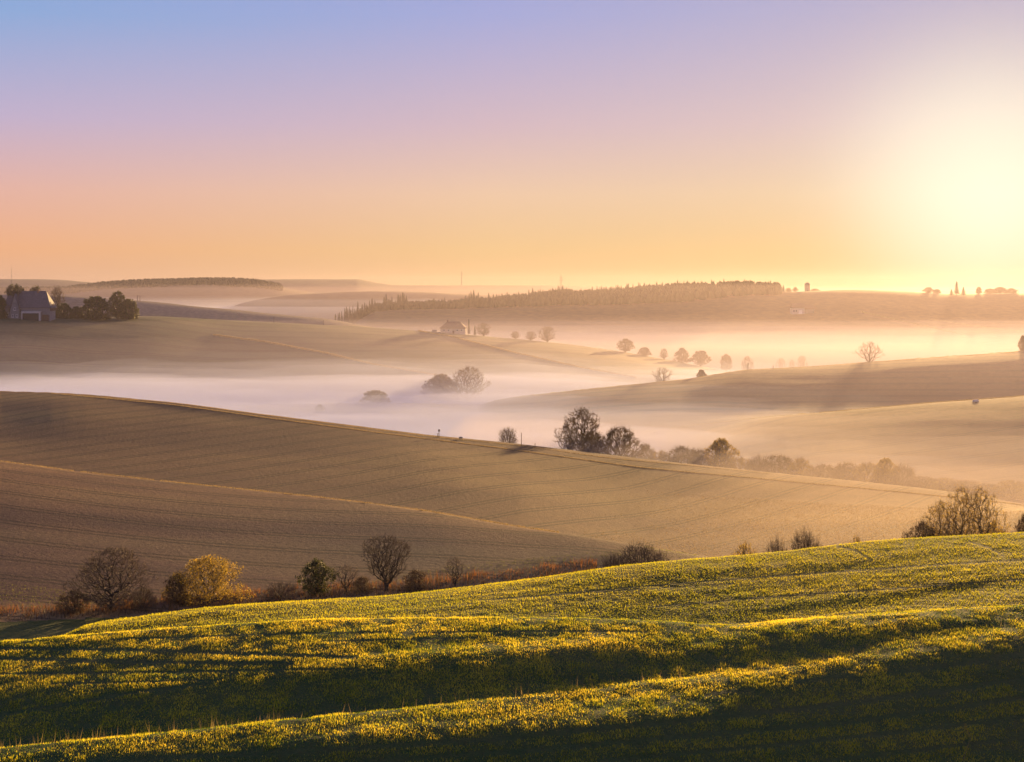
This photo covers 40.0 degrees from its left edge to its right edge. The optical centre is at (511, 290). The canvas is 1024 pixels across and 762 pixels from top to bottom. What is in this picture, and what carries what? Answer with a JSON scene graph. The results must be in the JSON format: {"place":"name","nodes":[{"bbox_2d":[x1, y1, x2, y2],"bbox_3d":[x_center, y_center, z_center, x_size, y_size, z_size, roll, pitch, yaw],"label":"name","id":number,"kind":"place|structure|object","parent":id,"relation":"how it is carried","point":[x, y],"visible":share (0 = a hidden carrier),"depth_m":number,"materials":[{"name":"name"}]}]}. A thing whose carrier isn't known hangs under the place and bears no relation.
{"place":"outdoors","nodes":[
{"label":"outdoors","id":0,"kind":"place"},
{"bbox_2d":[49,284,494,313],"bbox_3d":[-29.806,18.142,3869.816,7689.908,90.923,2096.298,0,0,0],"label":"wooded ridge","id":1,"kind":"structure","parent":0,"point":[270,301],"depth_m":3213.41,"materials":[{"name":"brown plant"}]},
{"bbox_2d":[0,276,283,293],"bbox_3d":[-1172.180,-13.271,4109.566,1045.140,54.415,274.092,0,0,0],"label":"distant forest","id":2,"kind":"object","parent":1,"relation":"on","point":[180,281],"visible":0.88,"depth_m":4023.52,"materials":[{"name":"brown plant"}]},
{"bbox_2d":[0,461,712,621],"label":"brown field","id":3,"kind":"structure","parent":0,"point":[57,526],"depth_m":190.31,"materials":[{"name":"soil"}]},
{"bbox_2d":[53,589,89,613],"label":"bush","id":4,"kind":"object","parent":3,"relation":"on","point":[72,599],"visible":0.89,"depth_m":153.53,"materials":[{"name":"brown plant"}]},
{"bbox_2d":[61,546,158,609],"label":"broad tree","id":5,"kind":"object","parent":3,"relation":"on","point":[110,599],"visible":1,"depth_m":154.30,"materials":[{"name":"brown plant"}]},
{"bbox_2d":[130,586,157,610],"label":"bush","id":6,"kind":"object","parent":3,"relation":"on","point":[144,597],"visible":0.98,"depth_m":156.11,"materials":[{"name":"brown plant"}]},
{"bbox_2d":[160,571,191,603],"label":"bush","id":7,"kind":"object","parent":3,"relation":"on","point":[171,592],"visible":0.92,"depth_m":158.77,"materials":[{"name":"brown plant"}]},
{"bbox_2d":[161,551,254,606],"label":"leafy tree","id":8,"kind":"object","parent":3,"relation":"on","point":[223,571],"visible":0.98,"depth_m":159.34,"materials":[{"name":"yellow plant"}]},
{"bbox_2d":[1,460,558,532],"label":"grass verge","id":9,"kind":"object","parent":3,"relation":"on","point":[297,494],"depth_m":225.97,"materials":[{"name":"plant"}]},
{"bbox_2d":[259,581,303,599],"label":"bush","id":10,"kind":"object","parent":3,"relation":"on","point":[285,588],"visible":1,"depth_m":161.73,"materials":[{"name":"brown plant"}]},
{"bbox_2d":[0,558,596,619],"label":"undergrowth","id":11,"kind":"object","parent":3,"relation":"on","point":[594,563],"visible":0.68,"depth_m":162.36,"materials":[{"name":"plant"}]},
{"bbox_2d":[294,557,340,595],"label":"leafy tree","id":12,"kind":"object","parent":3,"relation":"on","point":[318,584],"visible":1,"depth_m":162.31,"materials":[{"name":"green plant"}]},
{"bbox_2d":[332,565,359,591],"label":"sapling","id":13,"kind":"object","parent":3,"relation":"on","point":[345,586],"visible":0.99,"depth_m":164.39,"materials":[{"name":"brown plant"}]},
{"bbox_2d":[0,546,696,609],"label":"stubble","id":14,"kind":"object","parent":3,"relation":"on","point":[338,587],"visible":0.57,"depth_m":171.92,"materials":[{"name":"brown plant"}]},
{"bbox_2d":[349,576,374,593],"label":"bush","id":15,"kind":"object","parent":3,"relation":"on","point":[361,585],"visible":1,"depth_m":164.65,"materials":[{"name":"brown plant"}]},
{"bbox_2d":[360,534,411,590],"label":"upright tree","id":16,"kind":"object","parent":3,"relation":"on","point":[392,567],"visible":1,"depth_m":164.80,"materials":[{"name":"brown plant"}]},
{"bbox_2d":[403,569,428,591],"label":"bush","id":17,"kind":"object","parent":3,"relation":"on","point":[414,576],"visible":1,"depth_m":165.51,"materials":[{"name":"brown plant"}]},
{"bbox_2d":[439,556,469,586],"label":"sapling","id":18,"kind":"object","parent":3,"relation":"on","point":[456,569],"visible":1,"depth_m":167.00,"materials":[{"name":"brown plant"}]},
{"bbox_2d":[600,549,632,568],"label":"bush","id":19,"kind":"object","parent":3,"relation":"on","point":[610,561],"visible":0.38,"depth_m":171.90,"materials":[{"name":"brown plant"}]},
{"bbox_2d":[605,541,670,566],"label":"bush","id":20,"kind":"object","parent":3,"relation":"on","point":[644,557],"visible":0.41,"depth_m":171.74,"materials":[{"name":"brown plant"}]},
{"bbox_2d":[931,484,990,535],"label":"tall tree","id":21,"kind":"object","parent":3,"relation":"on","point":[961,501],"visible":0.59,"depth_m":181.83,"materials":[{"name":"brown plant"}]},
{"bbox_2d":[952,483,1012,535],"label":"tall tree","id":22,"kind":"object","parent":3,"relation":"on","point":[986,511],"visible":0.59,"depth_m":179.62,"materials":[{"name":"brown plant"}]},
{"bbox_2d":[979,520,1004,533],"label":"bush","id":23,"kind":"object","parent":3,"relation":"on","point":[990,531],"visible":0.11,"depth_m":186.00,"materials":[{"name":"brown plant"}]},
{"bbox_2d":[0,316,727,404],"bbox_3d":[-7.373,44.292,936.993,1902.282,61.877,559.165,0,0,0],"label":"farm hill","id":24,"kind":"structure","parent":0,"point":[191,361],"depth_m":811.71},
{"bbox_2d":[0,295,7,318],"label":"bush","id":25,"kind":"object","parent":24,"relation":"on","point":[3,304],"visible":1,"depth_m":823.34,"materials":[{"name":"green plant"}]},
{"bbox_2d":[4,283,23,295],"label":"pine tree","id":26,"kind":"object","parent":24,"relation":"on","point":[10,290],"visible":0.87,"depth_m":832.16,"materials":[{"name":"green plant"}]},
{"bbox_2d":[5,289,56,320],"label":"farmhouse","id":27,"kind":"object","parent":24,"relation":"on","point":[37,305],"visible":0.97,"depth_m":828.16,"materials":[{"name":"stone"}]},
{"bbox_2d":[51,286,65,309],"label":"bare tree","id":28,"kind":"object","parent":24,"relation":"on","point":[59,297],"visible":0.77,"depth_m":857.93,"materials":[{"name":"brown plant"}]},
{"bbox_2d":[55,303,73,318],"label":"bush","id":29,"kind":"object","parent":24,"relation":"on","point":[64,307],"visible":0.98,"depth_m":851.79,"materials":[{"name":"green plant"}]},
{"bbox_2d":[71,306,84,318],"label":"bush","id":30,"kind":"object","parent":24,"relation":"on","point":[75,309],"visible":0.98,"depth_m":859.24,"materials":[{"name":"green plant"}]},
{"bbox_2d":[75,295,116,319],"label":"dark tree","id":31,"kind":"object","parent":24,"relation":"on","point":[101,304],"visible":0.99,"depth_m":863.09,"materials":[{"name":"green plant"}]},
{"bbox_2d":[108,290,127,318],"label":"dark tree","id":32,"kind":"object","parent":24,"relation":"on","point":[117,302],"visible":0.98,"depth_m":876.88,"materials":[{"name":"green plant"}]},
{"bbox_2d":[119,298,139,319],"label":"dark tree","id":33,"kind":"object","parent":24,"relation":"on","point":[131,306],"visible":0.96,"depth_m":883.26,"materials":[{"name":"green plant"}]},
{"bbox_2d":[213,334,434,375],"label":"grass verge","id":34,"kind":"object","parent":24,"relation":"on","point":[341,356],"depth_m":863.32,"materials":[{"name":"plant"}]},
{"bbox_2d":[418,374,461,401],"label":"dense tree","id":35,"kind":"object","parent":24,"relation":"on","point":[439,382],"visible":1,"depth_m":692.90,"materials":[{"name":"brown plant"}]},
{"bbox_2d":[440,320,466,334],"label":"house","id":36,"kind":"structure","parent":24,"relation":"on","point":[454,327],"depth_m":1050.98,"materials":[{"name":"tile"}]},
{"bbox_2d":[445,367,491,400],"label":"round tree","id":37,"kind":"object","parent":24,"relation":"on","point":[466,395],"visible":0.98,"depth_m":695.73,"materials":[{"name":"brown plant"}]},
{"bbox_2d":[475,323,490,335],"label":"round tree","id":38,"kind":"object","parent":24,"relation":"on","point":[485,330],"visible":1,"depth_m":1058.74,"materials":[{"name":"brown plant"}]},
{"bbox_2d":[418,330,635,377],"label":"grass verge","id":39,"kind":"object","parent":24,"relation":"on","point":[569,364],"depth_m":918.10,"materials":[{"name":"plant"}]},
{"bbox_2d":[525,331,535,339],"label":"hazy tree","id":40,"kind":"object","parent":24,"relation":"on","point":[533,336],"visible":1,"depth_m":1075.97,"materials":[{"name":"brown plant"}]},
{"bbox_2d":[537,326,555,341],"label":"hazy tree","id":41,"kind":"object","parent":24,"relation":"on","point":[547,336],"visible":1,"depth_m":1075.35,"materials":[{"name":"brown plant"}]},
{"bbox_2d":[616,338,634,351],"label":"hazy tree","id":42,"kind":"object","parent":24,"relation":"on","point":[627,344],"visible":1,"depth_m":1058.32,"materials":[{"name":"brown plant"}]},
{"bbox_2d":[637,347,651,355],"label":"hazy tree","id":43,"kind":"object","parent":24,"relation":"on","point":[642,351],"visible":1,"depth_m":1058.34,"materials":[{"name":"brown plant"}]},
{"bbox_2d":[659,348,667,358],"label":"hazy tree","id":44,"kind":"object","parent":24,"relation":"on","point":[663,355],"visible":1,"depth_m":1059.59,"materials":[{"name":"brown plant"}]},
{"bbox_2d":[673,347,690,362],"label":"hazy tree","id":45,"kind":"object","parent":24,"relation":"on","point":[683,357],"visible":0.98,"depth_m":1057.77,"materials":[{"name":"brown plant"}]},
{"bbox_2d":[689,350,711,365],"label":"hazy tree","id":46,"kind":"object","parent":24,"relation":"on","point":[698,356],"visible":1,"depth_m":1058.14,"materials":[{"name":"brown plant"}]},
{"bbox_2d":[719,354,731,371],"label":"hazy tree","id":47,"kind":"object","parent":24,"relation":"on","point":[725,358],"visible":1,"depth_m":1055.93,"materials":[{"name":"brown plant"}]},
{"bbox_2d":[740,355,754,369],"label":"hazy tree","id":48,"kind":"object","parent":24,"relation":"on","point":[746,366],"visible":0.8,"depth_m":1059.03,"materials":[{"name":"brown plant"}]},
{"bbox_2d":[797,355,808,366],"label":"hazy tree","id":49,"kind":"object","parent":24,"relation":"on","point":[801,362],"visible":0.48,"depth_m":1164.56,"materials":[{"name":"brown plant"}]},
{"bbox_2d":[0,294,1021,371],"bbox_3d":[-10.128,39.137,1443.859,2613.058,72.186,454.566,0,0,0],"label":"hill","id":50,"kind":"structure","parent":0,"point":[767,354],"depth_m":1418.51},
{"bbox_2d":[0,605,1023,761],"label":"meadow","id":51,"kind":"structure","parent":0,"point":[647,723],"depth_m":94.65,"materials":[{"name":"green plant"}]},
{"bbox_2d":[0,621,1011,750],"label":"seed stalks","id":52,"kind":"object","parent":51,"relation":"on","point":[342,713],"visible":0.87,"depth_m":88.23,"materials":[{"name":"plant"}]},
{"bbox_2d":[0,391,1023,556],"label":"ploughed hill","id":53,"kind":"structure","parent":0,"point":[164,441],"depth_m":286.01,"materials":[{"name":"soil"}]},
{"bbox_2d":[87,396,763,472],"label":"grass verge","id":54,"kind":"object","parent":53,"relation":"on","point":[419,434],"depth_m":343.80,"materials":[{"name":"plant"}]},
{"bbox_2d":[498,427,516,442],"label":"bush","id":55,"kind":"object","parent":53,"relation":"on","point":[506,439],"visible":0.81,"depth_m":357.62,"materials":[{"name":"brown plant"}]},
{"bbox_2d":[51,393,1023,505],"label":"grass verge","id":56,"kind":"object","parent":53,"relation":"on","point":[557,455],"depth_m":323.80,"materials":[{"name":"plant"}]},
{"bbox_2d":[552,425,581,449],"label":"sapling","id":57,"kind":"object","parent":53,"relation":"on","point":[565,444],"visible":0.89,"depth_m":373.54,"materials":[{"name":"brown plant"}]},
{"bbox_2d":[562,407,600,451],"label":"crowned tree","id":58,"kind":"object","parent":53,"relation":"on","point":[584,424],"visible":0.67,"depth_m":376.93,"materials":[{"name":"brown plant"}]},
{"bbox_2d":[572,430,612,453],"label":"bush","id":59,"kind":"object","parent":53,"relation":"on","point":[596,442],"visible":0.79,"depth_m":371.11,"materials":[{"name":"brown plant"}]},
{"bbox_2d":[596,424,647,457],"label":"tree","id":60,"kind":"object","parent":53,"relation":"on","point":[611,435],"visible":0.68,"depth_m":373.05,"materials":[{"name":"brown plant"}]},
{"bbox_2d":[636,443,657,459],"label":"bush","id":61,"kind":"object","parent":53,"relation":"on","point":[649,451],"visible":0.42,"depth_m":388.44,"materials":[{"name":"brown plant"}]},
{"bbox_2d":[644,449,672,461],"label":"bush","id":62,"kind":"object","parent":53,"relation":"on","point":[655,455],"visible":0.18,"depth_m":382.98,"materials":[{"name":"brown plant"}]},
{"bbox_2d":[657,444,705,463],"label":"bush","id":63,"kind":"object","parent":53,"relation":"on","point":[678,455],"visible":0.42,"depth_m":375.55,"materials":[{"name":"brown plant"}]},
{"bbox_2d":[689,447,709,465],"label":"bush","id":64,"kind":"object","parent":53,"relation":"on","point":[698,458],"visible":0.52,"depth_m":372.88,"materials":[{"name":"brown plant"}]},
{"bbox_2d":[703,437,740,467],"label":"hedge tree","id":65,"kind":"object","parent":53,"relation":"on","point":[720,454],"visible":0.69,"depth_m":370.42,"materials":[{"name":"brown plant"}]},
{"bbox_2d":[723,456,755,470],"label":"bush","id":66,"kind":"object","parent":53,"relation":"on","point":[742,462],"visible":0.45,"depth_m":361.89,"materials":[{"name":"brown plant"}]},
{"bbox_2d":[729,540,755,555],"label":"bush","id":67,"kind":"object","parent":53,"relation":"on","point":[744,548],"visible":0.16,"depth_m":171.85,"materials":[{"name":"brown plant"}]},
{"bbox_2d":[746,453,767,471],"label":"bush","id":68,"kind":"object","parent":53,"relation":"on","point":[759,459],"visible":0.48,"depth_m":362.50,"materials":[{"name":"brown plant"}]},
{"bbox_2d":[764,532,787,551],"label":"bush","id":69,"kind":"object","parent":53,"relation":"on","point":[777,547],"visible":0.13,"depth_m":171.87,"materials":[{"name":"brown plant"}]},
{"bbox_2d":[751,453,805,474],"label":"bush","id":70,"kind":"object","parent":53,"relation":"on","point":[786,461],"visible":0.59,"depth_m":358.43,"materials":[{"name":"brown plant"}]},
{"bbox_2d":[777,457,821,476],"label":"bush","id":71,"kind":"object","parent":53,"relation":"on","point":[798,470],"visible":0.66,"depth_m":352.51,"materials":[{"name":"brown plant"}]},
{"bbox_2d":[788,525,823,550],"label":"bush","id":72,"kind":"object","parent":53,"relation":"on","point":[808,543],"visible":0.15,"depth_m":171.90,"materials":[{"name":"brown plant"}]},
{"bbox_2d":[588,489,1023,556],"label":"young crop","id":73,"kind":"object","parent":53,"relation":"on","point":[912,511],"visible":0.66,"depth_m":247.24,"materials":[{"name":"plant"}]},
{"bbox_2d":[797,462,851,479],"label":"bush","id":74,"kind":"object","parent":53,"relation":"on","point":[823,470],"visible":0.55,"depth_m":348.45,"materials":[{"name":"brown plant"}]},
{"bbox_2d":[830,460,865,480],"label":"bush","id":75,"kind":"object","parent":53,"relation":"on","point":[840,467],"visible":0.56,"depth_m":348.52,"materials":[{"name":"brown plant"}]},
{"bbox_2d":[839,460,898,484],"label":"bush","id":76,"kind":"object","parent":53,"relation":"on","point":[868,471],"visible":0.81,"depth_m":342.90,"materials":[{"name":"brown plant"}]},
{"bbox_2d":[872,457,899,484],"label":"hedge tree","id":77,"kind":"object","parent":53,"relation":"on","point":[884,463],"visible":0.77,"depth_m":343.39,"materials":[{"name":"brown plant"}]},
{"bbox_2d":[885,462,921,487],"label":"bush","id":78,"kind":"object","parent":53,"relation":"on","point":[910,473],"visible":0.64,"depth_m":342.02,"materials":[{"name":"brown plant"}]},
{"bbox_2d":[897,475,946,489],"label":"bush","id":79,"kind":"object","parent":53,"relation":"on","point":[920,481],"visible":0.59,"depth_m":336.89,"materials":[{"name":"brown plant"}]},
{"bbox_2d":[901,517,944,538],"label":"bush","id":80,"kind":"object","parent":53,"relation":"on","point":[920,527],"visible":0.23,"depth_m":185.69,"materials":[{"name":"brown plant"}]},
{"bbox_2d":[922,499,956,536],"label":"dense tree","id":81,"kind":"object","parent":53,"relation":"on","point":[937,513],"visible":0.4,"depth_m":185.67,"materials":[{"name":"brown plant"}]},
{"bbox_2d":[918,476,965,491],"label":"bush","id":82,"kind":"object","parent":53,"relation":"on","point":[942,482],"visible":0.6,"depth_m":334.63,"materials":[{"name":"brown plant"}]},
{"bbox_2d":[944,479,997,496],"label":"bush","id":83,"kind":"object","parent":53,"relation":"on","point":[969,483],"visible":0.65,"depth_m":329.89,"materials":[{"name":"brown plant"}]},
{"bbox_2d":[967,483,1013,495],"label":"bush","id":84,"kind":"object","parent":53,"relation":"on","point":[984,485],"visible":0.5,"depth_m":332.15,"materials":[{"name":"brown plant"}]},
{"bbox_2d":[1014,512,1023,532],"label":"bush","id":85,"kind":"object","parent":53,"relation":"on","point":[1020,523],"visible":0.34,"depth_m":185.82,"materials":[{"name":"brown plant"}]},
{"bbox_2d":[0,533,1023,640],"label":"green hill","id":86,"kind":"structure","parent":0,"point":[21,630],"depth_m":129.38,"materials":[{"name":"green plant"}]},
{"bbox_2d":[63,532,1023,635],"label":"crop","id":87,"kind":"object","parent":86,"relation":"on","point":[571,574],"visible":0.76,"depth_m":129.79,"materials":[{"name":"green plant"}]},
{"bbox_2d":[0,279,1023,295],"bbox_3d":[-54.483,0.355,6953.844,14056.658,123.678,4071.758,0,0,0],"label":"horizon hill","id":88,"kind":"structure","parent":0,"point":[327,285],"depth_m":5989.98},
{"bbox_2d":[0,0,1023,291],"label":"sky","id":89,"kind":"structure","parent":0,"point":[824,144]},
{"bbox_2d":[199,350,1023,442],"bbox_3d":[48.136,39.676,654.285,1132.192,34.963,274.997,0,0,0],"label":"valley hill","id":90,"kind":"structure","parent":0,"point":[783,391],"depth_m":597.66,"materials":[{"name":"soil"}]},
{"bbox_2d":[314,404,325,412],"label":"bush","id":91,"kind":"object","parent":90,"relation":"on","point":[319,407],"visible":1,"depth_m":604.92,"materials":[{"name":"grey plant"}]},
{"bbox_2d":[357,390,389,405],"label":"bush","id":92,"kind":"object","parent":90,"relation":"on","point":[379,399],"visible":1,"depth_m":635.67,"materials":[{"name":"grey plant"}]},
{"bbox_2d":[653,367,671,381],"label":"lone bush","id":93,"kind":"object","parent":90,"relation":"on","point":[663,376],"visible":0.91,"depth_m":678.35,"materials":[{"name":"brown plant"}]},
{"bbox_2d":[696,369,706,376],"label":"lone bush","id":94,"kind":"object","parent":90,"relation":"on","point":[701,372],"visible":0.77,"depth_m":679.94,"materials":[{"name":"brown plant"}]},
{"bbox_2d":[854,342,885,361],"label":"fan tree","id":95,"kind":"object","parent":90,"relation":"on","point":[871,353],"visible":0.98,"depth_m":704.70,"materials":[{"name":"brown plant"}]},
{"bbox_2d":[1018,335,1023,349],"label":"edge tree","id":96,"kind":"object","parent":90,"relation":"on","point":[1021,342],"visible":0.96,"depth_m":721.54,"materials":[{"name":"orange plant"}]},
{"bbox_2d":[281,290,1023,340],"bbox_3d":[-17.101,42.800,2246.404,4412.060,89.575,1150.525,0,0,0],"label":"forest hill","id":97,"kind":"structure","parent":0,"point":[837,315],"depth_m":1908.26,"materials":[{"name":"beige plant"}]},
{"bbox_2d":[356,280,781,320],"bbox_3d":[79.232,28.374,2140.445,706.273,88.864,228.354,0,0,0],"label":"spruce forest","id":98,"kind":"object","parent":97,"relation":"on","point":[648,294],"visible":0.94,"depth_m":2083.41,"materials":[{"name":"brown plant"}]},
{"bbox_2d":[789,303,814,313],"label":"hazy farm","id":99,"kind":"object","parent":97,"relation":"on","point":[798,308],"visible":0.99,"depth_m":1933.61,"materials":[{"name":"tile"}]},
{"bbox_2d":[862,312,964,334],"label":"grass verge","id":100,"kind":"object","parent":97,"relation":"on","point":[914,323],"depth_m":1845.00,"materials":[{"name":"plant"}]},
{"bbox_2d":[931,318,1023,331],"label":"grass verge","id":101,"kind":"object","parent":97,"relation":"on","point":[976,325],"depth_m":1826.55,"materials":[{"name":"plant"}]},
{"bbox_2d":[984,288,996,293],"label":"skyline tree","id":102,"kind":"object","parent":97,"relation":"on","point":[986,291],"visible":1,"depth_m":2242.49,"materials":[{"name":"orange plant"}]},
{"bbox_2d":[994,287,1007,293],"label":"skyline tree","id":103,"kind":"object","parent":97,"relation":"on","point":[1000,290],"visible":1,"depth_m":2240.87,"materials":[{"name":"orange plant"}]},
{"bbox_2d":[1003,288,1017,293],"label":"skyline tree","id":104,"kind":"object","parent":97,"relation":"on","point":[1009,290],"visible":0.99,"depth_m":2244.44,"materials":[{"name":"orange plant"}]},
{"bbox_2d":[516,395,1023,496],"bbox_3d":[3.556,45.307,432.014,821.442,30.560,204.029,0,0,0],"label":"valley field","id":105,"kind":"structure","parent":0,"point":[981,440],"depth_m":432.81,"materials":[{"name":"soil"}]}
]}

